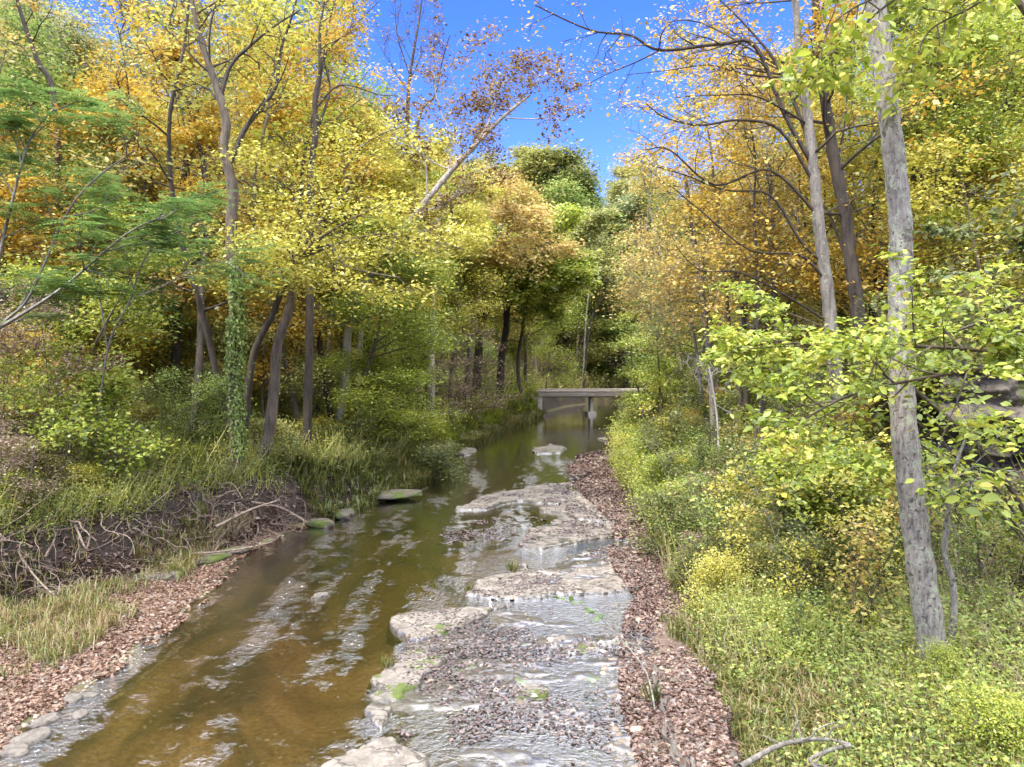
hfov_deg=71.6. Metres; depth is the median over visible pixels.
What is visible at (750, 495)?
young sapling
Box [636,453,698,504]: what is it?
leafy bush
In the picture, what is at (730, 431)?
leafy bush
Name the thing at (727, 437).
young sapling
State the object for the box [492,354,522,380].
understorey sapling
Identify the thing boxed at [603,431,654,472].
leafy bush
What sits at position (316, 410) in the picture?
leafy bush
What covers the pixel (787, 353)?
pawpaw tree
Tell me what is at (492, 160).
tree
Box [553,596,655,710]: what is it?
bent twig
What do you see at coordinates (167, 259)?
dark tree
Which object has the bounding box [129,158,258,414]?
dark tree
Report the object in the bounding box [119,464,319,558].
root tangle
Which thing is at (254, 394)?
understorey sapling
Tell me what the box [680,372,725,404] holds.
understorey sapling
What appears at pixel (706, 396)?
understorey sapling
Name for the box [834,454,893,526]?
young sapling
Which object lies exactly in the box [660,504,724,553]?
leafy bush
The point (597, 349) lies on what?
tree
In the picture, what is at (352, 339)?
tree
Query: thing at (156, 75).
slender tree
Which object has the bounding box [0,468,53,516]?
leafy bush
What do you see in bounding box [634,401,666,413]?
leafy bush
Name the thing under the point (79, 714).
stone
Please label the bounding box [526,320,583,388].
lime tree
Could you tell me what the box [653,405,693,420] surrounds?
leafy bush
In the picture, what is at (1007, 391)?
rock outcrop
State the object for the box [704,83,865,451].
slender tree
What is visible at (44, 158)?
gold tree
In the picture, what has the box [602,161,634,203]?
tree
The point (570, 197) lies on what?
tree
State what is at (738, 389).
slender tree
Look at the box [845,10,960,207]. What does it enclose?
slender tree
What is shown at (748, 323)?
slender tree
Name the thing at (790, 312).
understorey sapling
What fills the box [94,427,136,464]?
understorey sapling
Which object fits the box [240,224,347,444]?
leaning tree
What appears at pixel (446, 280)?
lime tree
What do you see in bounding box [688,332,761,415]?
understorey sapling
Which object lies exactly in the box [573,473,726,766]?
pebbles
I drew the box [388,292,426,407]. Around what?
slender tree
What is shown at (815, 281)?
slim tree
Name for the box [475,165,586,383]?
orange tree
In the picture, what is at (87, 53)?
orange tree
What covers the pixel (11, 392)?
understorey sapling
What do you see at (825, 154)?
slender tree
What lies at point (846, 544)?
leafy bush
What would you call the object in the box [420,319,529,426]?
dry bush
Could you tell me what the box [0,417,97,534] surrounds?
dry bush
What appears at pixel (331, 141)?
yellow tree
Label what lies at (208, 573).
fallen leaves
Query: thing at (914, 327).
young sapling
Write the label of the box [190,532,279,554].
dead branch
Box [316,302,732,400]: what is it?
undergrowth
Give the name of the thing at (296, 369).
understorey sapling
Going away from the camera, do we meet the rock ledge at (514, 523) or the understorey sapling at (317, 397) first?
the rock ledge at (514, 523)
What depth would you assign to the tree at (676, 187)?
126.94 m
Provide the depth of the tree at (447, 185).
44.60 m
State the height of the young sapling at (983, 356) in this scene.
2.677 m
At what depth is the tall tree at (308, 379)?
22.77 m
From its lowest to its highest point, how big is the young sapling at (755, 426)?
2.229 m
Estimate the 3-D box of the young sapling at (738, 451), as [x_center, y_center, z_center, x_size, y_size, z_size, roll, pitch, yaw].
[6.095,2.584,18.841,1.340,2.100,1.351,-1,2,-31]
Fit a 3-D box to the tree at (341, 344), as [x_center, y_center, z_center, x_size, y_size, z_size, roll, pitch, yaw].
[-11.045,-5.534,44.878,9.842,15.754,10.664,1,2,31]
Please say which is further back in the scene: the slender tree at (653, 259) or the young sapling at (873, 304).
the slender tree at (653, 259)
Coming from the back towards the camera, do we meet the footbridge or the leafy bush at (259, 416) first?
the footbridge
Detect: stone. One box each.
[0,743,30,759]
[8,726,51,747]
[28,712,59,728]
[63,693,82,705]
[71,709,88,720]
[82,692,97,699]
[311,592,328,600]
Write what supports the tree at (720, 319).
on the ground at (304, 742)
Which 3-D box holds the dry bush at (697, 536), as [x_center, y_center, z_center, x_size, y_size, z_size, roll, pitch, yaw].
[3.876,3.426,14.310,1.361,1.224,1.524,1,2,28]
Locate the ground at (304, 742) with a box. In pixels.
[0,298,1023,766]
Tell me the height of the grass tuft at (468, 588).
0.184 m
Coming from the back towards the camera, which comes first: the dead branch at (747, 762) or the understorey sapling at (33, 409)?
the understorey sapling at (33, 409)
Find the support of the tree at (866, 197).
on the ground at (304, 742)
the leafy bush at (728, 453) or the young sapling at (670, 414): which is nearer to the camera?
the leafy bush at (728, 453)
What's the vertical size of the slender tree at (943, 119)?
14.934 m
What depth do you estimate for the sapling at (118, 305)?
17.03 m
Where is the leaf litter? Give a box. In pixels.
[0,328,1023,766]
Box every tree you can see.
[0,0,98,355]
[0,0,105,395]
[0,0,113,323]
[0,0,154,305]
[0,28,134,382]
[0,67,242,329]
[0,93,227,420]
[0,96,139,418]
[0,142,74,366]
[0,143,167,367]
[0,155,114,411]
[1,106,41,301]
[4,0,276,431]
[9,0,233,335]
[10,191,164,366]
[12,62,231,398]
[12,129,156,310]
[28,2,285,413]
[34,0,197,406]
[39,0,320,430]
[44,150,238,396]
[45,180,293,448]
[55,61,158,169]
[67,124,160,342]
[104,134,215,377]
[112,0,345,480]
[120,0,250,409]
[124,46,258,425]
[124,174,353,395]
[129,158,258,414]
[142,163,195,373]
[142,165,226,414]
[153,0,407,431]
[160,0,398,365]
[165,111,398,398]
[172,103,511,471]
[178,32,297,368]
[193,0,389,413]
[197,46,469,404]
[207,109,253,193]
[229,0,444,421]
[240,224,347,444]
[249,219,348,368]
[258,85,449,373]
[271,0,423,453]
[280,104,387,414]
[281,266,375,391]
[302,144,463,406]
[313,45,446,391]
[314,210,497,417]
[316,293,396,386]
[318,136,462,403]
[332,147,403,406]
[336,17,598,425]
[351,159,427,399]
[360,0,432,404]
[382,123,513,412]
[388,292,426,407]
[389,274,488,391]
[395,158,508,398]
[401,0,451,409]
[417,196,521,405]
[417,293,483,373]
[420,138,458,177]
[425,154,588,400]
[428,151,457,196]
[447,212,571,395]
[451,228,593,400]
[459,317,541,374]
[464,153,480,169]
[465,146,523,203]
[473,161,518,204]
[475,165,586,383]
[480,201,603,394]
[492,214,596,386]
[495,292,570,364]
[500,141,588,218]
[506,0,945,447]
[506,142,539,170]
[519,138,609,217]
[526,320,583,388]
[530,172,614,346]
[532,233,633,384]
[564,205,621,380]
[564,235,627,357]
[565,211,664,387]
[566,173,621,226]
[569,154,601,194]
[579,232,628,388]
[589,243,643,370]
[592,139,710,407]
[594,124,826,453]
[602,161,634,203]
[603,165,689,365]
[604,177,633,204]
[608,151,694,398]
[610,333,700,421]
[611,173,699,395]
[611,188,878,440]
[611,209,641,274]
[622,217,708,335]
[623,248,697,392]
[624,182,727,429]
[636,0,875,433]
[647,81,877,421]
[647,189,697,343]
[650,16,776,412]
[664,178,683,206]
[665,237,733,347]
[666,212,731,345]
[668,206,750,415]
[678,0,1023,406]
[678,99,781,390]
[682,228,755,329]
[684,168,719,203]
[685,272,754,347]
[687,20,822,446]
[687,49,805,336]
[688,203,750,338]
[691,272,1023,542]
[698,243,1023,489]
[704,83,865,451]
[707,161,750,328]
[710,39,863,396]
[716,127,881,369]
[717,183,790,323]
[736,75,807,325]
[736,133,1000,332]
[754,0,1023,138]
[755,0,1023,320]
[762,47,876,306]
[776,1,930,333]
[777,93,858,364]
[777,104,846,322]
[781,53,881,236]
[783,37,908,313]
[787,191,818,311]
[793,145,987,318]
[796,71,878,266]
[799,0,1023,266]
[806,127,886,339]
[813,0,1023,327]
[830,36,882,261]
[842,0,968,240]
[843,0,958,316]
[844,139,885,256]
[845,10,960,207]
[853,111,925,259]
[854,0,937,317]
[860,24,1023,190]
[864,0,947,664]
[868,371,1023,649]
[895,6,1005,327]
[895,149,1023,397]
[896,454,1020,569]
[899,0,1022,270]
[910,0,1023,197]
[952,0,1023,156]
[970,172,1023,305]
[991,0,1023,94]
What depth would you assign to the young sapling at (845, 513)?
12.44 m
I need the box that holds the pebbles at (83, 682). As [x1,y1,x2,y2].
[0,480,292,766]
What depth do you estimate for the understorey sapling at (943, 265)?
21.10 m
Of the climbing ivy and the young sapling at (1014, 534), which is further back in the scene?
the climbing ivy
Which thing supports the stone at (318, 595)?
in the water
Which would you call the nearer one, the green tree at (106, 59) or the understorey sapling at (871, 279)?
the understorey sapling at (871, 279)
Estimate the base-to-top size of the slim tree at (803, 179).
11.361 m
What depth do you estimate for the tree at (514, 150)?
132.85 m
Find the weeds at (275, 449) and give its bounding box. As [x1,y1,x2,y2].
[0,295,546,540]
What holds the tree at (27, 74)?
on the ground at (304, 742)
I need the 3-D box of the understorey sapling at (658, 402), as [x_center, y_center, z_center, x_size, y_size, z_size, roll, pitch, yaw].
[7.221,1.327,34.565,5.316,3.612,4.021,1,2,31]
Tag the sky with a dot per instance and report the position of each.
(596, 128)
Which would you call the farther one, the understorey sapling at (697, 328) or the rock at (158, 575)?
the understorey sapling at (697, 328)
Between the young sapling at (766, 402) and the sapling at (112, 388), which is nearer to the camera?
the sapling at (112, 388)
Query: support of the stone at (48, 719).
on the ground at (304, 742)
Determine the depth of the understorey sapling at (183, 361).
36.90 m
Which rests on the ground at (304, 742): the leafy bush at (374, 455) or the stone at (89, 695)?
the leafy bush at (374, 455)
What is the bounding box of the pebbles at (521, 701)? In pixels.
[84,493,639,766]
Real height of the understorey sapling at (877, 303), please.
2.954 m
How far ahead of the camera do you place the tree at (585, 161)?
127.82 m
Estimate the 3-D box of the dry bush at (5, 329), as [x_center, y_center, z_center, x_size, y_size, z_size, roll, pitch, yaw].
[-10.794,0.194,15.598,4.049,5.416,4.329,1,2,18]
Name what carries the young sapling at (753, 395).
on the ground at (304, 742)
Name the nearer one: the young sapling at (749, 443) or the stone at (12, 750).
the stone at (12, 750)
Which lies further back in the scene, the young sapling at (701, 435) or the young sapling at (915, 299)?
the young sapling at (701, 435)
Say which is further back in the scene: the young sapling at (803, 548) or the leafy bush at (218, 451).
the leafy bush at (218, 451)
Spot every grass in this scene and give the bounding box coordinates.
[0,490,226,678]
[268,391,546,518]
[347,380,546,442]
[608,445,1023,766]
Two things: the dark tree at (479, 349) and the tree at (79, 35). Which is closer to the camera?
the tree at (79, 35)
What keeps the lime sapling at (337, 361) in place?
on the ground at (304, 742)
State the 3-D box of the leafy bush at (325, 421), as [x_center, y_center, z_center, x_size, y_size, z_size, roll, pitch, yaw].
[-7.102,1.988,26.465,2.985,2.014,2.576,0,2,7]
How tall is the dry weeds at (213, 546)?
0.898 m
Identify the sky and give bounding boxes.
[3,0,1000,205]
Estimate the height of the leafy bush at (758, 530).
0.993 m
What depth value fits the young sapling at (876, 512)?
10.43 m
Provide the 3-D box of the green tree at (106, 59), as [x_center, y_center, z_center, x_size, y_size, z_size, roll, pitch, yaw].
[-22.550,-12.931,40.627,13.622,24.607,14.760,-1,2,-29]
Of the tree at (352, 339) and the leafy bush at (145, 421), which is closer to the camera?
the leafy bush at (145, 421)
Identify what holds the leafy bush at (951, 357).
on the ground at (304, 742)
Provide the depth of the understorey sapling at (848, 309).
23.93 m
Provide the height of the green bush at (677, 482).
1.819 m
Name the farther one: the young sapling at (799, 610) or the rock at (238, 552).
the rock at (238, 552)
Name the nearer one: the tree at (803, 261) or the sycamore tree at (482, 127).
the sycamore tree at (482, 127)
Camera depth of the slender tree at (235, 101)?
30.33 m
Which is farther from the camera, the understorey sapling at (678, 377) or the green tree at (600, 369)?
the green tree at (600, 369)
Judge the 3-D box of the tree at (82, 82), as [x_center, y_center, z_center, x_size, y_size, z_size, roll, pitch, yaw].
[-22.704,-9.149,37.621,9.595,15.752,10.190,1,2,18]
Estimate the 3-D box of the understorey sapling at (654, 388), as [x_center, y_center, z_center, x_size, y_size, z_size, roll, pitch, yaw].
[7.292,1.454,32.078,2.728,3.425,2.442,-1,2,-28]
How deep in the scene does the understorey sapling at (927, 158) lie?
15.38 m
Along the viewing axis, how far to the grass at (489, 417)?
44.34 m
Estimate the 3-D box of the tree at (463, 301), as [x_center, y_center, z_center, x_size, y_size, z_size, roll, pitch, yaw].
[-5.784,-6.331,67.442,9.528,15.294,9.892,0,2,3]
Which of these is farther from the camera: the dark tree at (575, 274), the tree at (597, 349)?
the tree at (597, 349)
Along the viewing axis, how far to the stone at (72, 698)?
9.40 m
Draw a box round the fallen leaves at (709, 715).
[565,425,863,766]
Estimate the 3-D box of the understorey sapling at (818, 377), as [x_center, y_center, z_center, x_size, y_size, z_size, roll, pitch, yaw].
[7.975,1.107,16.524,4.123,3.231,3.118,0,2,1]
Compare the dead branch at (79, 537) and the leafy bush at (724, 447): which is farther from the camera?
the leafy bush at (724, 447)
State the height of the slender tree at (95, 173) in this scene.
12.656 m
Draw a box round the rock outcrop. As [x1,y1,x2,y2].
[864,360,1023,537]
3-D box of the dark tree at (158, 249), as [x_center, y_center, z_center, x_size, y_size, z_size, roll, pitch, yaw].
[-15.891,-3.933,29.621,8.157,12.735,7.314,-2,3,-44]
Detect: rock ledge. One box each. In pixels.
[321,737,429,766]
[360,648,450,744]
[363,607,667,766]
[386,603,506,649]
[445,516,545,553]
[453,482,572,519]
[458,447,476,455]
[461,562,653,610]
[508,683,549,699]
[513,490,602,506]
[514,517,632,561]
[531,443,566,453]
[537,538,648,574]
[539,499,644,524]
[552,634,608,654]
[568,473,590,481]
[652,651,740,766]
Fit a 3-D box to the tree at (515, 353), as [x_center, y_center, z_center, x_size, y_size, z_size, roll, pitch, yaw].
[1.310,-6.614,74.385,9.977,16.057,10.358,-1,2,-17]
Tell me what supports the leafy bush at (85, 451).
on the ground at (304, 742)
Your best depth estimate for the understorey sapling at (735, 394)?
25.31 m
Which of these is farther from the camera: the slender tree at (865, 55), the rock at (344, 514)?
the slender tree at (865, 55)
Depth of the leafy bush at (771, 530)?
12.64 m
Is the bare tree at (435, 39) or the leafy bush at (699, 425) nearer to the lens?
the leafy bush at (699, 425)
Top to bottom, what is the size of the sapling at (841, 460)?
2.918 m
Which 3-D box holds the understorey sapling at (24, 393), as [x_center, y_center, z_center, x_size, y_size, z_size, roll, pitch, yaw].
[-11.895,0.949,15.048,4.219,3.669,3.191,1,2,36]
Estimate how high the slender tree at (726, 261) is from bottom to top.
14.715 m
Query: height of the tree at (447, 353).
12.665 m
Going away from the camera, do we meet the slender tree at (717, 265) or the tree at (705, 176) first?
the slender tree at (717, 265)
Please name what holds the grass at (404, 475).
on the ground at (304, 742)
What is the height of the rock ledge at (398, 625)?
0.450 m
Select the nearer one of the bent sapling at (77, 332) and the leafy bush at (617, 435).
the bent sapling at (77, 332)
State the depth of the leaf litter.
13.23 m
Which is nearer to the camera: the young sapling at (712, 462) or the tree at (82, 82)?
the young sapling at (712, 462)
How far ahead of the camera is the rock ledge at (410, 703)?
9.29 m
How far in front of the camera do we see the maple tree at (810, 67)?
7.53 m
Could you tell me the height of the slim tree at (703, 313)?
11.991 m
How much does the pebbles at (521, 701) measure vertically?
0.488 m
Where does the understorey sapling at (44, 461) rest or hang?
on the ground at (304, 742)
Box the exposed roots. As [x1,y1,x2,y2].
[0,479,187,615]
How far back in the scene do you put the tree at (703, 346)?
31.87 m
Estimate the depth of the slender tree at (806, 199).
28.36 m
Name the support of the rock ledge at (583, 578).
on the ground at (304, 742)
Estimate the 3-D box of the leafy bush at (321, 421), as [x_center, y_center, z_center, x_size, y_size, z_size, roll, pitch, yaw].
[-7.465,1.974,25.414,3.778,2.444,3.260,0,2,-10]
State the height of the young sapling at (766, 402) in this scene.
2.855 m
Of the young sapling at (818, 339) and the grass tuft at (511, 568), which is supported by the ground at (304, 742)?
the young sapling at (818, 339)
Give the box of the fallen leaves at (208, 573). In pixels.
[0,507,308,751]
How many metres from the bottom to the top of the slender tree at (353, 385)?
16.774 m
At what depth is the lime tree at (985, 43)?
16.66 m
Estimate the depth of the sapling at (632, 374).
34.12 m
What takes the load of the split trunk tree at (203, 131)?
on the ground at (304, 742)
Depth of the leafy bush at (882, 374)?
16.51 m
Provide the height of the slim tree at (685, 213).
11.590 m
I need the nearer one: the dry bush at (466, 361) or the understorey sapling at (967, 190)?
the understorey sapling at (967, 190)
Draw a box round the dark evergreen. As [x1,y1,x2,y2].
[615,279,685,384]
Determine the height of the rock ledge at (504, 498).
0.444 m
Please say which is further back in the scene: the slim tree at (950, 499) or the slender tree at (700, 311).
the slender tree at (700, 311)
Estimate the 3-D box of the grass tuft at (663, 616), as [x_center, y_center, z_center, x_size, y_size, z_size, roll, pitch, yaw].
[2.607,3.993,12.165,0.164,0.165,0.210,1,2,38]
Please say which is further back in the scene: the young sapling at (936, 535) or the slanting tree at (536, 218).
the slanting tree at (536, 218)
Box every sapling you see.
[0,252,90,379]
[0,311,89,457]
[0,351,59,450]
[0,369,38,416]
[0,431,113,501]
[2,353,194,490]
[7,247,132,407]
[8,294,57,376]
[10,332,136,418]
[10,381,114,447]
[10,384,62,426]
[14,195,204,462]
[20,301,209,429]
[32,309,224,417]
[77,379,160,445]
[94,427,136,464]
[124,382,205,464]
[132,321,208,413]
[132,358,226,441]
[134,360,283,458]
[143,336,195,391]
[144,340,195,396]
[170,331,214,401]
[187,328,338,410]
[193,324,253,380]
[194,310,345,445]
[202,389,251,416]
[252,382,335,415]
[253,335,340,409]
[257,386,301,422]
[287,349,336,405]
[301,346,426,452]
[319,345,471,444]
[322,338,352,383]
[370,405,410,440]
[392,329,462,425]
[410,349,444,374]
[446,340,507,381]
[488,352,520,371]
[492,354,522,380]
[548,366,562,388]
[601,312,670,421]
[611,377,707,425]
[620,323,688,419]
[629,337,706,393]
[631,423,676,478]
[632,398,681,451]
[634,430,691,489]
[636,418,668,456]
[637,413,702,439]
[645,392,698,449]
[646,379,692,422]
[653,323,762,393]
[657,365,729,407]
[661,406,697,445]
[662,317,752,378]
[668,470,741,571]
[678,386,725,439]
[679,437,730,486]
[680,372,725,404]
[681,350,748,455]
[682,384,727,424]
[682,389,758,447]
[684,426,717,474]
[685,406,744,454]
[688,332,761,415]
[690,475,772,590]
[707,386,768,443]
[707,422,770,517]
[708,362,785,426]
[710,449,763,526]
[713,422,755,452]
[716,282,804,382]
[716,449,831,595]
[719,433,798,537]
[722,487,759,542]
[725,424,921,549]
[728,391,764,412]
[729,395,773,414]
[730,442,750,471]
[732,432,751,452]
[735,468,823,529]
[736,420,897,558]
[738,410,777,452]
[742,432,759,452]
[744,363,795,435]
[746,438,819,537]
[747,419,797,466]
[751,269,818,346]
[752,510,857,620]
[754,288,820,369]
[764,518,841,603]
[766,333,853,433]
[770,368,887,460]
[772,582,836,649]
[782,320,814,340]
[786,332,809,353]
[788,274,928,377]
[790,396,893,507]
[792,270,887,347]
[796,463,908,631]
[799,317,849,384]
[804,455,880,561]
[805,340,841,401]
[807,368,851,445]
[808,489,954,630]
[833,468,905,575]
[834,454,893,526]
[837,323,880,369]
[838,253,943,332]
[840,320,875,376]
[845,286,915,326]
[851,290,916,379]
[854,122,1023,341]
[863,440,978,583]
[865,126,1023,334]
[868,446,894,492]
[870,391,890,447]
[873,309,927,364]
[874,231,977,329]
[880,271,958,350]
[880,471,972,564]
[883,496,901,536]
[915,230,1013,316]
[929,279,1020,363]
[937,501,1023,601]
[941,188,1023,309]
[947,283,996,341]
[952,188,1019,289]
[975,271,1022,348]
[975,510,1023,590]
[976,292,1023,358]
[1002,493,1023,551]
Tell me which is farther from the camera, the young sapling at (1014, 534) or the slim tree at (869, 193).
the slim tree at (869, 193)
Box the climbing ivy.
[221,221,253,465]
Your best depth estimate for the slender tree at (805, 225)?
23.58 m
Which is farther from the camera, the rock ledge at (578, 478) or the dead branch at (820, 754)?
the rock ledge at (578, 478)
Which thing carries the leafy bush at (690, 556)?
on the ground at (304, 742)
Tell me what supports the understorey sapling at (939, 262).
on the ground at (304, 742)
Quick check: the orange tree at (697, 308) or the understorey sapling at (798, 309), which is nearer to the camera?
the understorey sapling at (798, 309)
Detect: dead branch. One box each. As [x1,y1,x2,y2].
[17,549,60,595]
[43,507,92,557]
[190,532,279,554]
[214,496,281,528]
[249,501,307,530]
[737,702,849,766]
[808,737,850,766]
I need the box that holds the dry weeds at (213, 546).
[0,507,255,700]
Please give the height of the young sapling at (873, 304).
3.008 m
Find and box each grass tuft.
[379,652,394,668]
[463,582,472,591]
[505,559,517,572]
[639,677,664,703]
[659,613,668,621]
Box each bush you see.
[0,269,136,480]
[0,416,66,471]
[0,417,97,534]
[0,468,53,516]
[11,468,56,503]
[38,416,109,456]
[43,423,149,475]
[51,459,120,505]
[74,440,150,486]
[88,416,168,467]
[106,469,153,499]
[123,448,169,481]
[129,417,178,444]
[132,407,217,441]
[145,429,195,463]
[170,443,214,472]
[192,432,251,474]
[201,408,262,428]
[206,412,306,465]
[253,416,307,448]
[262,405,346,443]
[290,413,379,456]
[293,411,343,434]
[298,405,333,417]
[300,405,335,417]
[312,407,335,418]
[333,406,362,419]
[339,412,383,451]
[365,450,390,468]
[401,360,483,420]
[408,439,477,481]
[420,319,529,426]
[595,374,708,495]
[600,429,648,462]
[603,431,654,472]
[608,447,631,479]
[610,477,745,560]
[611,428,635,449]
[617,445,701,518]
[620,391,692,416]
[621,429,688,472]
[625,472,721,532]
[633,421,693,444]
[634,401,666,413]
[634,454,689,489]
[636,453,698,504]
[641,416,677,431]
[649,416,703,441]
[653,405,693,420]
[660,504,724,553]
[660,546,712,593]
[662,462,731,503]
[663,469,733,513]
[664,442,692,455]
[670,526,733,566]
[673,544,759,619]
[679,441,731,479]
[689,411,726,441]
[691,438,745,464]
[694,445,748,479]
[698,421,730,445]
[699,516,785,590]
[702,463,776,517]
[710,415,774,448]
[714,413,754,445]
[715,532,783,600]
[732,499,762,523]
[743,529,888,605]
[744,513,850,577]
[748,522,780,536]
[781,357,846,423]
[792,398,821,424]
[803,492,865,562]
[824,524,908,596]
[839,319,934,363]
[844,348,925,398]
[850,416,873,443]
[855,363,889,433]
[861,490,897,531]
[903,634,976,696]
[923,671,1023,764]
[924,349,982,364]
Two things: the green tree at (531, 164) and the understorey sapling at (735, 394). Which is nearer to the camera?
the understorey sapling at (735, 394)
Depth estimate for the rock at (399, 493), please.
22.87 m
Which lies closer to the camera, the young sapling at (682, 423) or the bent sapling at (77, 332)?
the bent sapling at (77, 332)
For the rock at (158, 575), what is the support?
on the ground at (304, 742)
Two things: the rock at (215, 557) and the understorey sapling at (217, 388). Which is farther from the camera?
the understorey sapling at (217, 388)
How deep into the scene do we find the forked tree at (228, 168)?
18.45 m
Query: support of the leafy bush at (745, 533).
on the ground at (304, 742)
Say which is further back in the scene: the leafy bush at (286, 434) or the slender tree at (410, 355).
the slender tree at (410, 355)
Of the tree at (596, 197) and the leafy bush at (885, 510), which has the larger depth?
the tree at (596, 197)
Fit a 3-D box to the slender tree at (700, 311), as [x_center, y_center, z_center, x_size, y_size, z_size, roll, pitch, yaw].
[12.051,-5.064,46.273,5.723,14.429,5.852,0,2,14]
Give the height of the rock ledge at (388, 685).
0.426 m
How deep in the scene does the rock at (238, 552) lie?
16.45 m
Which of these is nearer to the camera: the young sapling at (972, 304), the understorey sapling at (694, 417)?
the young sapling at (972, 304)
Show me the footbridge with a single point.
(590, 394)
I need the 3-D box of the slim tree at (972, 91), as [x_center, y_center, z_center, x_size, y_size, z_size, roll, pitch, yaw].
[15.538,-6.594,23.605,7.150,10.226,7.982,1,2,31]
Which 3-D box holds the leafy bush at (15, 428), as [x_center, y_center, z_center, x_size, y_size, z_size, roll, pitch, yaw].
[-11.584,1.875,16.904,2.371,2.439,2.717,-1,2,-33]
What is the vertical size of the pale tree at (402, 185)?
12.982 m
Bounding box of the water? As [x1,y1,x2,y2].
[0,400,667,766]
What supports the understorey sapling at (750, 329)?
on the ground at (304, 742)
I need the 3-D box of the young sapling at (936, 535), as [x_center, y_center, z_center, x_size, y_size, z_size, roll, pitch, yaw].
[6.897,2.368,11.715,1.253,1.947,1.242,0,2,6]
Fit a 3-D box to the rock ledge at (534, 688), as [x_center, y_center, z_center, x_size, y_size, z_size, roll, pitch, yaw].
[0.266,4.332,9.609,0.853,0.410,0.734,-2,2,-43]
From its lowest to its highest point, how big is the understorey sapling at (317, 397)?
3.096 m
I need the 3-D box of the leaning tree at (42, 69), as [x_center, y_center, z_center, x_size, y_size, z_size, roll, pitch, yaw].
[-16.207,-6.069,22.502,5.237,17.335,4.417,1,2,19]
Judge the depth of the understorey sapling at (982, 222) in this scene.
18.88 m
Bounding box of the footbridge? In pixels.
[531,388,645,415]
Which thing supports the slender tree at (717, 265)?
on the ground at (304, 742)
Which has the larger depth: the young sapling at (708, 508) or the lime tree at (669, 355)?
the lime tree at (669, 355)
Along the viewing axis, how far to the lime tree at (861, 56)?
23.97 m
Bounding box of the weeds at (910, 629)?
[592,288,1023,766]
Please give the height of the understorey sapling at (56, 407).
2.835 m
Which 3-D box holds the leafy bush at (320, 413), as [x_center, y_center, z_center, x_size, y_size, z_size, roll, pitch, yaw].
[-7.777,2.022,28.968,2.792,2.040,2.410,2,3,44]
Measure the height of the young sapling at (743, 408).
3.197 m
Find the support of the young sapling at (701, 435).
on the ground at (304, 742)
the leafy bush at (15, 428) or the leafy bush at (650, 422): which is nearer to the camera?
the leafy bush at (15, 428)
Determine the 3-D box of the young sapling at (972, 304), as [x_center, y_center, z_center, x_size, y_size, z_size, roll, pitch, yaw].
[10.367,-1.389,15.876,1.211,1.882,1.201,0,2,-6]
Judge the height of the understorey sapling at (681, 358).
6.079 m
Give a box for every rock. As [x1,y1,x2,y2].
[133,571,162,579]
[162,569,184,580]
[186,552,230,565]
[219,546,250,554]
[305,518,334,528]
[334,508,354,519]
[367,489,422,499]
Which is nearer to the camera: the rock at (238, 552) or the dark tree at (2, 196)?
the rock at (238, 552)
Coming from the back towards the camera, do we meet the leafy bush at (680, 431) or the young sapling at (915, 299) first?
the leafy bush at (680, 431)
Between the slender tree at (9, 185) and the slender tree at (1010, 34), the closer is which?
the slender tree at (1010, 34)
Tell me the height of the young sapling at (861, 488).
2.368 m
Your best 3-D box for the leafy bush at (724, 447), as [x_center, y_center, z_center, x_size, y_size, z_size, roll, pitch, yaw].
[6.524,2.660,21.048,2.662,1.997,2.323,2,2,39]
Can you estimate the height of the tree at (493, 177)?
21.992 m
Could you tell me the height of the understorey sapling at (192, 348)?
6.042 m
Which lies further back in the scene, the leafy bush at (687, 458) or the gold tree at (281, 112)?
the gold tree at (281, 112)
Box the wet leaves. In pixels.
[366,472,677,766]
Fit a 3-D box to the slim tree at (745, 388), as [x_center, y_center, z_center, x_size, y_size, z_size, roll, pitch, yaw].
[7.222,-1.407,21.797,7.995,9.104,5.697,1,2,34]
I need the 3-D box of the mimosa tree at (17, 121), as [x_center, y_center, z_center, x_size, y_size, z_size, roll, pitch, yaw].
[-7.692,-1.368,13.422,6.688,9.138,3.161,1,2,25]
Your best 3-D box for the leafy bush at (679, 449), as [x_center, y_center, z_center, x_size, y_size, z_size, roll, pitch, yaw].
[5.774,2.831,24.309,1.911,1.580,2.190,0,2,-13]
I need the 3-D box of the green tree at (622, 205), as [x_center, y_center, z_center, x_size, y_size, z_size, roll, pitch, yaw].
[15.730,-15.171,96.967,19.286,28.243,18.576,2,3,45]
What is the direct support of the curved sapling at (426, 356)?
on the ground at (304, 742)
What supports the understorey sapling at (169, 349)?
on the ground at (304, 742)
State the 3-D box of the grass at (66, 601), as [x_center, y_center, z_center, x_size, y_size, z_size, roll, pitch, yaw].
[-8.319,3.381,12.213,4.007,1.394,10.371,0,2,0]
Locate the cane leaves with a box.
[710,519,998,766]

